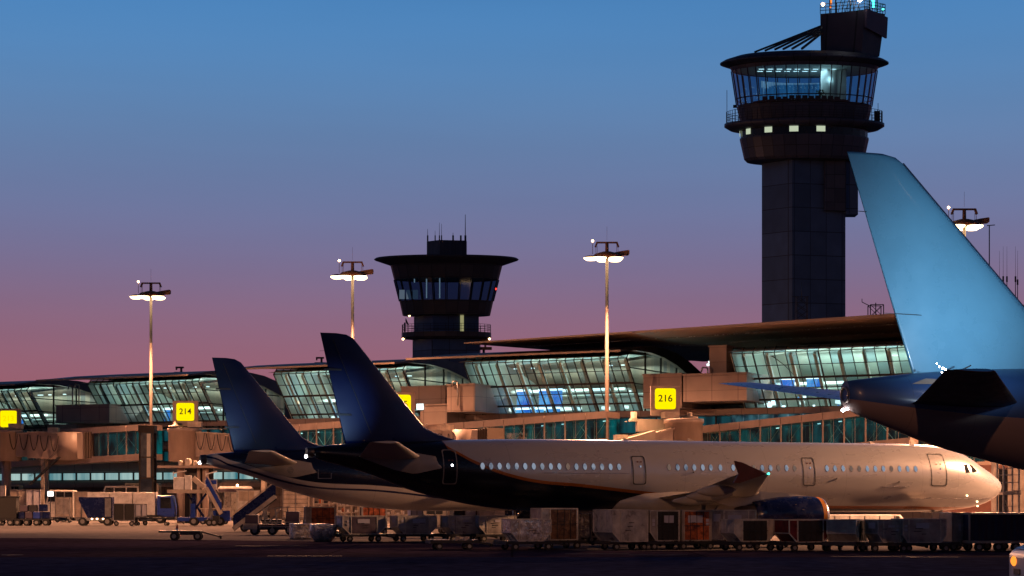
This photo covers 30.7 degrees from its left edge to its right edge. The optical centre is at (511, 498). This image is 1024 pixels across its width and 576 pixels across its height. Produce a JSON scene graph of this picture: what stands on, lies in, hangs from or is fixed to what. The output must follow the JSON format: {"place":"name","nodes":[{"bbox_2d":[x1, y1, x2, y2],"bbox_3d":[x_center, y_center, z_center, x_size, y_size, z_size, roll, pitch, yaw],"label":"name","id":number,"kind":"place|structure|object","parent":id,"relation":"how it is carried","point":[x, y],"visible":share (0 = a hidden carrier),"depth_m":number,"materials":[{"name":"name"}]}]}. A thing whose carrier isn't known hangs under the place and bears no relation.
{"place":"outdoors","nodes":[
{"label":"outdoors","id":0,"kind":"place"},
{"bbox_2d":[125,483,160,495],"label":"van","id":1,"kind":"object","parent":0,"point":[158,487],"visible":0.13,"depth_m":238.30,"materials":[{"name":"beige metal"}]},
{"bbox_2d":[167,421,271,521],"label":"boarding bridge","id":2,"kind":"structure","parent":0,"point":[192,444],"depth_m":219.05,"materials":[{"name":"beige metal"}]},
{"bbox_2d":[173,401,198,427],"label":"gate sign","id":3,"kind":"object","parent":2,"relation":"on","point":[184,412],"visible":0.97,"depth_m":220.23,"materials":[{"name":"paint"}]},
{"bbox_2d":[450,511,477,514],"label":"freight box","id":4,"kind":"object","parent":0,"point":[463,512],"depth_m":136.16,"materials":[{"name":"metal"}]},
{"bbox_2d":[426,424,504,439],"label":"boarding bridge","id":5,"kind":"structure","parent":0,"point":[449,431],"depth_m":198.95,"materials":[{"name":"beige metal"}]},
{"bbox_2d":[396,392,414,414],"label":"gate sign","id":6,"kind":"object","parent":5,"relation":"on","point":[408,398],"visible":0.17,"depth_m":206.81,"materials":[{"name":"paint"}]},
{"bbox_2d":[0,314,939,519],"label":"terminal building","id":7,"kind":"structure","parent":0,"point":[557,375],"depth_m":218.57,"materials":[{"name":"glass"}]},
{"bbox_2d":[0,424,161,468],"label":"glazed walkway","id":8,"kind":"structure","parent":7,"relation":"attached to","point":[115,444],"depth_m":230.99,"materials":[{"name":"teal glass"}]},
{"bbox_2d":[292,421,344,445],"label":"glazed walkway","id":9,"kind":"structure","parent":7,"relation":"attached to","point":[325,433],"depth_m":216.60,"materials":[{"name":"teal glass"}]},
{"bbox_2d":[425,411,619,439],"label":"glazed walkway","id":10,"kind":"structure","parent":7,"relation":"attached to","point":[585,426],"depth_m":203.33,"materials":[{"name":"teal glass"}]},
{"bbox_2d":[792,282,808,319],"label":"lattice mast","id":11,"kind":"object","parent":7,"relation":"on","point":[796,305],"visible":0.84,"depth_m":227.96,"materials":[{"name":"metal"}]},
{"bbox_2d":[703,410,917,444],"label":"glazed walkway","id":12,"kind":"structure","parent":7,"relation":"attached to","point":[846,426],"depth_m":190.53,"materials":[{"name":"teal glass"}]},
{"bbox_2d":[862,302,883,314],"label":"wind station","id":13,"kind":"object","parent":7,"relation":"on","point":[875,304],"visible":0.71,"depth_m":221.19,"materials":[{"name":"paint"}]},
{"bbox_2d":[918,440,1000,464],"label":"glazed walkway","id":14,"kind":"structure","parent":7,"relation":"attached to","point":[980,461],"depth_m":185.92,"materials":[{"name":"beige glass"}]},
{"bbox_2d":[478,511,504,514],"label":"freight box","id":15,"kind":"object","parent":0,"point":[491,512],"depth_m":136.12,"materials":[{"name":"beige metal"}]},
{"bbox_2d":[0,557,1008,575],"bbox_3d":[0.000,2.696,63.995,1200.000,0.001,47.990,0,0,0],"label":"shoulder","id":16,"kind":"object","parent":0,"point":[504,566],"depth_m":74.19},
{"bbox_2d":[0,538,1011,556],"bbox_3d":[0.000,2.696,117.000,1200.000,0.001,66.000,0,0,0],"label":"taxiway","id":17,"kind":"structure","parent":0,"point":[48,547],"depth_m":95.25,"materials":[{"name":"grey asphalt"}]},
{"bbox_2d":[158,531,221,539],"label":"tow dolly","id":18,"kind":"object","parent":17,"relation":"on","point":[175,535],"visible":0.98,"depth_m":120.61,"materials":[{"name":"paint"}]},
{"bbox_2d":[309,524,336,541],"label":"wrapped load","id":19,"kind":"object","parent":17,"relation":"on","point":[323,532],"visible":1,"depth_m":116.81,"materials":[{"name":"plastic"}]},
{"bbox_2d":[425,537,492,549],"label":"container dolly","id":20,"kind":"object","parent":17,"relation":"on","point":[437,544],"visible":1,"depth_m":98.37,"materials":[{"name":"paint"}]},
{"bbox_2d":[493,540,567,549],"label":"container dolly","id":21,"kind":"object","parent":17,"relation":"on","point":[537,545],"visible":0.98,"depth_m":97.98,"materials":[{"name":"paint"}]},
{"bbox_2d":[501,519,551,541],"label":"freight container","id":22,"kind":"object","parent":21,"relation":"on","point":[523,530],"visible":0.97,"depth_m":97.85,"materials":[{"name":"metal"}]},
{"bbox_2d":[768,541,842,550],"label":"container dolly","id":23,"kind":"object","parent":17,"relation":"on","point":[780,545],"visible":0.88,"depth_m":95.72,"materials":[{"name":"paint"}]},
{"bbox_2d":[773,519,827,541],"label":"freight container","id":24,"kind":"object","parent":23,"relation":"on","point":[799,530],"visible":0.97,"depth_m":95.72,"materials":[{"name":"metal"}]},
{"bbox_2d":[822,541,869,551],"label":"container dolly","id":25,"kind":"object","parent":17,"relation":"on","point":[828,545],"visible":0.78,"depth_m":95.20,"materials":[{"name":"paint"}]},
{"bbox_2d":[826,519,867,541],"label":"freight container","id":26,"kind":"object","parent":25,"relation":"on","point":[845,530],"visible":0.91,"depth_m":95.58,"materials":[{"name":"metal"}]},
{"bbox_2d":[857,542,927,551],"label":"container dolly","id":27,"kind":"object","parent":17,"relation":"on","point":[873,545],"visible":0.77,"depth_m":94.56,"materials":[{"name":"paint"}]},
{"bbox_2d":[865,519,902,542],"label":"freight container","id":28,"kind":"object","parent":27,"relation":"on","point":[882,530],"visible":0.98,"depth_m":94.74,"materials":[{"name":"metal"}]},
{"bbox_2d":[887,541,967,551],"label":"container dolly","id":29,"kind":"object","parent":17,"relation":"on","point":[945,545],"visible":0.9,"depth_m":94.76,"materials":[{"name":"paint"}]},
{"bbox_2d":[890,518,946,542],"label":"freight container","id":30,"kind":"object","parent":29,"relation":"on","point":[923,530],"visible":0.85,"depth_m":94.70,"materials":[{"name":"metal"}]},
{"bbox_2d":[962,512,1023,550],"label":"curtain trailer","id":31,"kind":"object","parent":17,"relation":"on","point":[985,530],"visible":0.93,"depth_m":95.35,"materials":[{"name":"fabric"}]},
{"bbox_2d":[0,519,1023,550],"bbox_3d":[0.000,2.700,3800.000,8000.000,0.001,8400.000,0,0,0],"label":"ground","id":32,"kind":"structure","parent":0,"point":[99,530],"depth_m":136.84,"materials":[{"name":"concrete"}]},
{"bbox_2d":[10,490,25,511],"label":"freight box","id":33,"kind":"object","parent":32,"relation":"on","point":[22,497],"visible":0.17,"depth_m":229.56,"materials":[{"name":"beige metal"}]},
{"bbox_2d":[26,490,40,511],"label":"freight box","id":34,"kind":"object","parent":32,"relation":"on","point":[33,497],"visible":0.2,"depth_m":229.49,"materials":[{"name":"metal"}]},
{"bbox_2d":[0,496,69,525],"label":"baggage cart","id":35,"kind":"object","parent":32,"relation":"on","point":[9,507],"visible":1,"depth_m":186.27,"materials":[{"name":"paint"}]},
{"bbox_2d":[0,423,93,518],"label":"boarding bridge","id":36,"kind":"structure","parent":32,"relation":"on","point":[55,444],"depth_m":231.41,"materials":[{"name":"beige metal"}]},
{"bbox_2d":[0,409,21,429],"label":"gate sign","id":37,"kind":"object","parent":36,"relation":"on","point":[7,416],"visible":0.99,"depth_m":232.61,"materials":[{"name":"paint"}]},
{"bbox_2d":[43,490,76,519],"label":"van","id":38,"kind":"object","parent":32,"relation":"on","point":[63,493],"visible":0.31,"depth_m":229.54,"materials":[{"name":"white paint"}]},
{"bbox_2d":[55,497,72,521],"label":"freight box","id":39,"kind":"object","parent":32,"relation":"on","point":[61,506],"visible":0.77,"depth_m":213.74,"materials":[{"name":"beige metal"}]},
{"bbox_2d":[74,492,86,519],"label":"freight box","id":40,"kind":"object","parent":32,"relation":"on","point":[77,508],"visible":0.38,"depth_m":223.94,"materials":[{"name":"beige metal"}]},
{"bbox_2d":[69,497,113,525],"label":"tug loader","id":41,"kind":"object","parent":32,"relation":"on","point":[97,508],"visible":0.95,"depth_m":186.32,"materials":[{"name":"blue paint"}]},
{"bbox_2d":[103,486,138,519],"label":"van","id":42,"kind":"object","parent":32,"relation":"on","point":[121,488],"visible":0.09,"depth_m":232.36,"materials":[{"name":"white paint"}]},
{"bbox_2d":[113,503,134,525],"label":"cart","id":43,"kind":"object","parent":32,"relation":"on","point":[123,511],"visible":1,"depth_m":184.50,"materials":[{"name":"metal"}]},
{"bbox_2d":[87,492,176,522],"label":"box truck","id":44,"kind":"object","parent":32,"relation":"on","point":[161,506],"visible":0.67,"depth_m":204.41,"materials":[{"name":"paint"}]},
{"bbox_2d":[134,504,147,524],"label":"carton load","id":45,"kind":"object","parent":32,"relation":"on","point":[140,510],"visible":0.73,"depth_m":188.23,"materials":[{"name":"cardboard"}]},
{"bbox_2d":[138,425,156,520],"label":"lift shaft","id":46,"kind":"object","parent":32,"relation":"on","point":[147,458],"visible":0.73,"depth_m":223.83,"materials":[{"name":"grey metal"}]},
{"bbox_2d":[130,281,170,424],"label":"lamp mast","id":47,"kind":"object","parent":32,"relation":"on","point":[150,294],"visible":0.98,"depth_m":229.90,"materials":[{"name":"metal"}]},
{"bbox_2d":[134,517,184,525],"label":"container dolly","id":48,"kind":"object","parent":32,"relation":"on","point":[138,523],"visible":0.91,"depth_m":186.39,"materials":[{"name":"paint"}]},
{"bbox_2d":[157,466,217,522],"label":"equipment gantry","id":49,"kind":"object","parent":32,"relation":"on","point":[198,472],"visible":0.59,"depth_m":205.50,"materials":[{"name":"metal"}]},
{"bbox_2d":[167,470,230,525],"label":"lift truck","id":50,"kind":"object","parent":32,"relation":"on","point":[182,484],"visible":0.94,"depth_m":186.00,"materials":[{"name":"beige metal"}]},
{"bbox_2d":[204,475,222,525],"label":"passenger stairs","id":51,"kind":"structure","parent":32,"relation":"on","point":[213,497],"depth_m":184.40,"materials":[{"name":"metal"}]},
{"bbox_2d":[223,492,235,518],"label":"freight box","id":52,"kind":"object","parent":32,"relation":"on","point":[229,499],"visible":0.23,"depth_m":229.53,"materials":[{"name":"metal"}]},
{"bbox_2d":[217,484,253,502],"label":"canopy tractor","id":53,"kind":"object","parent":32,"relation":"on","point":[221,489],"visible":0.3,"depth_m":229.60,"materials":[{"name":"white paint"}]},
{"bbox_2d":[236,490,259,514],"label":"freight box","id":54,"kind":"object","parent":32,"relation":"on","point":[243,497],"visible":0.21,"depth_m":229.41,"materials":[{"name":"white paint"}]},
{"bbox_2d":[232,484,281,531],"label":"passenger stairs","id":55,"kind":"structure","parent":32,"relation":"on","point":[266,498],"depth_m":151.80,"materials":[{"name":"metal"}]},
{"bbox_2d":[243,506,299,534],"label":"baggage tractor","id":56,"kind":"object","parent":32,"relation":"on","point":[253,525],"visible":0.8,"depth_m":138.59,"materials":[{"name":"beige metal"}]},
{"bbox_2d":[282,489,308,523],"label":"freight box","id":57,"kind":"object","parent":32,"relation":"on","point":[296,501],"visible":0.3,"depth_m":195.76,"materials":[{"name":"beige metal"}]},
{"bbox_2d":[289,523,311,538],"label":"wrapped load","id":58,"kind":"object","parent":32,"relation":"on","point":[298,531],"visible":0.81,"depth_m":123.72,"materials":[{"name":"plastic"}]},
{"bbox_2d":[336,503,358,515],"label":"loading rack","id":59,"kind":"object","parent":32,"relation":"on","point":[347,510],"visible":0.45,"depth_m":188.35,"materials":[{"name":"beige metal"}]},
{"bbox_2d":[330,247,373,514],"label":"lamp mast","id":60,"kind":"object","parent":32,"relation":"on","point":[352,274],"visible":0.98,"depth_m":216.60,"materials":[{"name":"metal"}]},
{"bbox_2d":[335,533,396,541],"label":"container dolly","id":61,"kind":"object","parent":32,"relation":"on","point":[369,536],"visible":0.95,"depth_m":116.84,"materials":[{"name":"paint"}]},
{"bbox_2d":[335,515,385,534],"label":"freight container","id":62,"kind":"object","parent":61,"relation":"on","point":[359,524],"visible":0.98,"depth_m":116.71,"materials":[{"name":"metal"}]},
{"bbox_2d":[381,527,391,533],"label":"container dolly","id":63,"kind":"object","parent":32,"relation":"on","point":[384,530],"visible":0.3,"depth_m":142.51,"materials":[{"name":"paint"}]},
{"bbox_2d":[360,506,386,527],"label":"freight container","id":64,"kind":"object","parent":63,"relation":"on","point":[371,511],"visible":0.36,"depth_m":142.43,"materials":[{"name":"metal"}]},
{"bbox_2d":[198,358,589,518],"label":"passenger jet","id":65,"kind":"object","parent":32,"relation":"on","point":[270,444],"visible":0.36,"depth_m":118.20,"materials":[{"name":"metal"}]},
{"bbox_2d":[387,509,407,520],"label":"loading rack","id":66,"kind":"object","parent":32,"relation":"on","point":[392,512],"visible":0.23,"depth_m":188.32,"materials":[{"name":"beige metal"}]},
{"bbox_2d":[386,533,448,541],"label":"container dolly","id":67,"kind":"object","parent":32,"relation":"on","point":[421,536],"visible":0.89,"depth_m":117.40,"materials":[{"name":"paint"}]},
{"bbox_2d":[390,515,436,533],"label":"freight container","id":68,"kind":"object","parent":67,"relation":"on","point":[413,524],"visible":0.97,"depth_m":117.47,"materials":[{"name":"metal"}]},
{"bbox_2d":[423,511,447,532],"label":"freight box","id":69,"kind":"object","parent":32,"relation":"on","point":[438,527],"visible":0.23,"depth_m":144.64,"materials":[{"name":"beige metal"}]},
{"bbox_2d":[374,215,518,364],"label":"control tower","id":70,"kind":"structure","parent":32,"relation":"on","point":[446,290],"depth_m":297.63,"materials":[{"name":"paint"}]},
{"bbox_2d":[439,533,497,540],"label":"container dolly","id":71,"kind":"object","parent":32,"relation":"on","point":[446,536],"visible":0.68,"depth_m":117.18,"materials":[{"name":"paint"}]},
{"bbox_2d":[440,515,484,533],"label":"freight container","id":72,"kind":"object","parent":71,"relation":"on","point":[457,524],"visible":0.94,"depth_m":117.38,"materials":[{"name":"metal"}]},
{"bbox_2d":[472,534,505,541],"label":"container dolly","id":73,"kind":"object","parent":32,"relation":"on","point":[485,536],"visible":0.69,"depth_m":117.11,"materials":[{"name":"paint"}]},
{"bbox_2d":[471,515,515,533],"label":"freight container","id":74,"kind":"object","parent":73,"relation":"on","point":[488,524],"visible":0.73,"depth_m":117.29,"materials":[{"name":"metal"}]},
{"bbox_2d":[541,539,594,548],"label":"container dolly","id":75,"kind":"object","parent":32,"relation":"on","point":[576,545],"visible":0.59,"depth_m":100.62,"materials":[{"name":"paint"}]},
{"bbox_2d":[530,508,577,539],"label":"freight container","id":76,"kind":"object","parent":75,"relation":"on","point":[564,523],"visible":0.8,"depth_m":100.34,"materials":[{"name":"metal"}]},
{"bbox_2d":[578,514,589,541],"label":"freight box","id":77,"kind":"object","parent":32,"relation":"on","point":[584,526],"visible":0.59,"depth_m":113.05,"materials":[{"name":"metal"}]},
{"bbox_2d":[583,513,598,542],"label":"freight box","id":78,"kind":"object","parent":32,"relation":"on","point":[592,537],"visible":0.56,"depth_m":113.04,"materials":[{"name":"metal"}]},
{"bbox_2d":[584,240,628,439],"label":"lamp mast","id":79,"kind":"object","parent":32,"relation":"on","point":[606,255],"visible":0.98,"depth_m":201.90,"materials":[{"name":"metal"}]},
{"bbox_2d":[594,540,660,549],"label":"container dolly","id":80,"kind":"object","parent":32,"relation":"on","point":[615,545],"visible":0.83,"depth_m":97.93,"materials":[{"name":"paint"}]},
{"bbox_2d":[593,509,647,541],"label":"freight container","id":81,"kind":"object","parent":80,"relation":"on","point":[621,525],"visible":0.97,"depth_m":97.36,"materials":[{"name":"metal"}]},
{"bbox_2d":[304,333,1001,546],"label":"passenger jet","id":82,"kind":"object","parent":32,"relation":"on","point":[388,436],"visible":0.88,"depth_m":103.44,"materials":[{"name":"silver metal"}]},
{"bbox_2d":[442,449,457,483],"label":"cabin door","id":83,"kind":"structure","parent":82,"relation":"in","point":[443,449],"depth_m":100.76,"materials":[{"name":"black metal"}]},
{"bbox_2d":[613,412,703,440],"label":"boarding bridge","id":84,"kind":"structure","parent":32,"relation":"on","point":[689,426],"depth_m":189.83,"materials":[{"name":"beige metal"}]},
{"bbox_2d":[599,412,674,440],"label":"sloping gangway","id":85,"kind":"object","parent":84,"relation":"on","point":[644,425],"visible":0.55,"depth_m":192.39,"materials":[{"name":"beige metal"}]},
{"bbox_2d":[650,386,679,416],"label":"gate sign","id":86,"kind":"object","parent":85,"relation":"on","point":[664,398],"visible":0.98,"depth_m":192.44,"materials":[{"name":"paint"}]},
{"bbox_2d":[638,540,697,549],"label":"container dolly","id":87,"kind":"object","parent":32,"relation":"on","point":[653,545],"visible":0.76,"depth_m":97.97,"materials":[{"name":"paint"}]},
{"bbox_2d":[648,510,679,540],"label":"freight container","id":88,"kind":"object","parent":87,"relation":"on","point":[663,525],"visible":0.85,"depth_m":98.15,"materials":[{"name":"metal"}]},
{"bbox_2d":[667,540,719,549],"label":"container dolly","id":89,"kind":"object","parent":32,"relation":"on","point":[709,545],"visible":0.8,"depth_m":98.78,"materials":[{"name":"paint"}]},
{"bbox_2d":[680,510,711,540],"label":"freight container","id":90,"kind":"object","parent":89,"relation":"on","point":[695,525],"visible":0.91,"depth_m":98.72,"materials":[{"name":"metal"}]},
{"bbox_2d":[712,539,752,548],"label":"container dolly","id":91,"kind":"object","parent":32,"relation":"on","point":[748,546],"visible":0.1,"depth_m":101.14,"materials":[{"name":"paint"}]},
{"bbox_2d":[711,510,756,539],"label":"freight container","id":92,"kind":"object","parent":91,"relation":"on","point":[717,515],"visible":0.38,"depth_m":101.13,"materials":[{"name":"metal"}]},
{"bbox_2d":[714,540,787,550],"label":"container dolly","id":93,"kind":"object","parent":32,"relation":"on","point":[737,544],"visible":0.88,"depth_m":96.72,"materials":[{"name":"paint"}]},
{"bbox_2d":[719,519,774,541],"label":"freight container","id":94,"kind":"object","parent":93,"relation":"on","point":[749,530],"visible":0.98,"depth_m":96.73,"materials":[{"name":"metal"}]},
{"bbox_2d":[719,151,1023,469],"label":"wide body jet","id":95,"kind":"object","parent":32,"relation":"on","point":[958,306],"visible":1,"depth_m":79.95,"materials":[{"name":"blue metal"}]},
{"bbox_2d":[921,512,939,518],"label":"freight box","id":96,"kind":"object","parent":32,"relation":"on","point":[930,514],"visible":0.09,"depth_m":110.44,"materials":[{"name":"beige metal"}]},
{"bbox_2d":[939,512,972,550],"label":"freight box","id":97,"kind":"object","parent":32,"relation":"on","point":[954,526],"visible":0.53,"depth_m":96.46,"materials":[{"name":"metal"}]},
{"bbox_2d":[947,206,989,455],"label":"lamp mast","id":98,"kind":"object","parent":32,"relation":"on","point":[964,224],"visible":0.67,"depth_m":184.15,"materials":[{"name":"metal"}]},
{"bbox_2d":[991,462,1023,511],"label":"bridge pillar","id":99,"kind":"structure","parent":32,"relation":"on","point":[1015,487],"depth_m":164.37,"materials":[{"name":"metal"}]},
{"bbox_2d":[996,463,1020,511],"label":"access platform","id":100,"kind":"structure","parent":32,"relation":"on","point":[1012,492],"depth_m":149.45,"materials":[{"name":"metal"}]},
{"bbox_2d":[1009,545,1023,575],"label":"white pickup","id":101,"kind":"object","parent":32,"relation":"on","point":[1016,561],"visible":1,"depth_m":40.26,"materials":[{"name":"paint"}]},
{"bbox_2d":[0,0,1023,382],"label":"sky","id":102,"kind":"structure","parent":0,"point":[226,155],"materials":[{"name":"blue"}]},
{"bbox_2d":[720,0,888,321],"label":"control tower","id":103,"kind":"structure","parent":0,"point":[803,125],"depth_m":258.10,"materials":[{"name":"paint"}]},
{"bbox_2d":[830,515,901,518],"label":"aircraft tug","id":104,"kind":"object","parent":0,"point":[863,516],"visible":0.11,"depth_m":121.63,"materials":[{"name":"white paint"}]},
{"bbox_2d":[942,465,1007,511],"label":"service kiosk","id":105,"kind":"object","parent":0,"point":[985,507],"visible":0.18,"depth_m":176.93,"materials":[{"name":"metal"}]},
{"bbox_2d":[999,469,1007,511],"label":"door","id":106,"kind":"structure","parent":105,"relation":"in","point":[1000,470],"depth_m":177.10,"materials":[{"name":"glass"}]},
{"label":"container dolly","id":107,"kind":"object","parent":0,"visible":0},
{"bbox_2d":[304,507,335,523],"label":"freight container","id":108,"kind":"object","parent":107,"relation":"on","point":[319,515],"visible":0.7,"depth_m":126.93,"materials":[{"name":"metal"}]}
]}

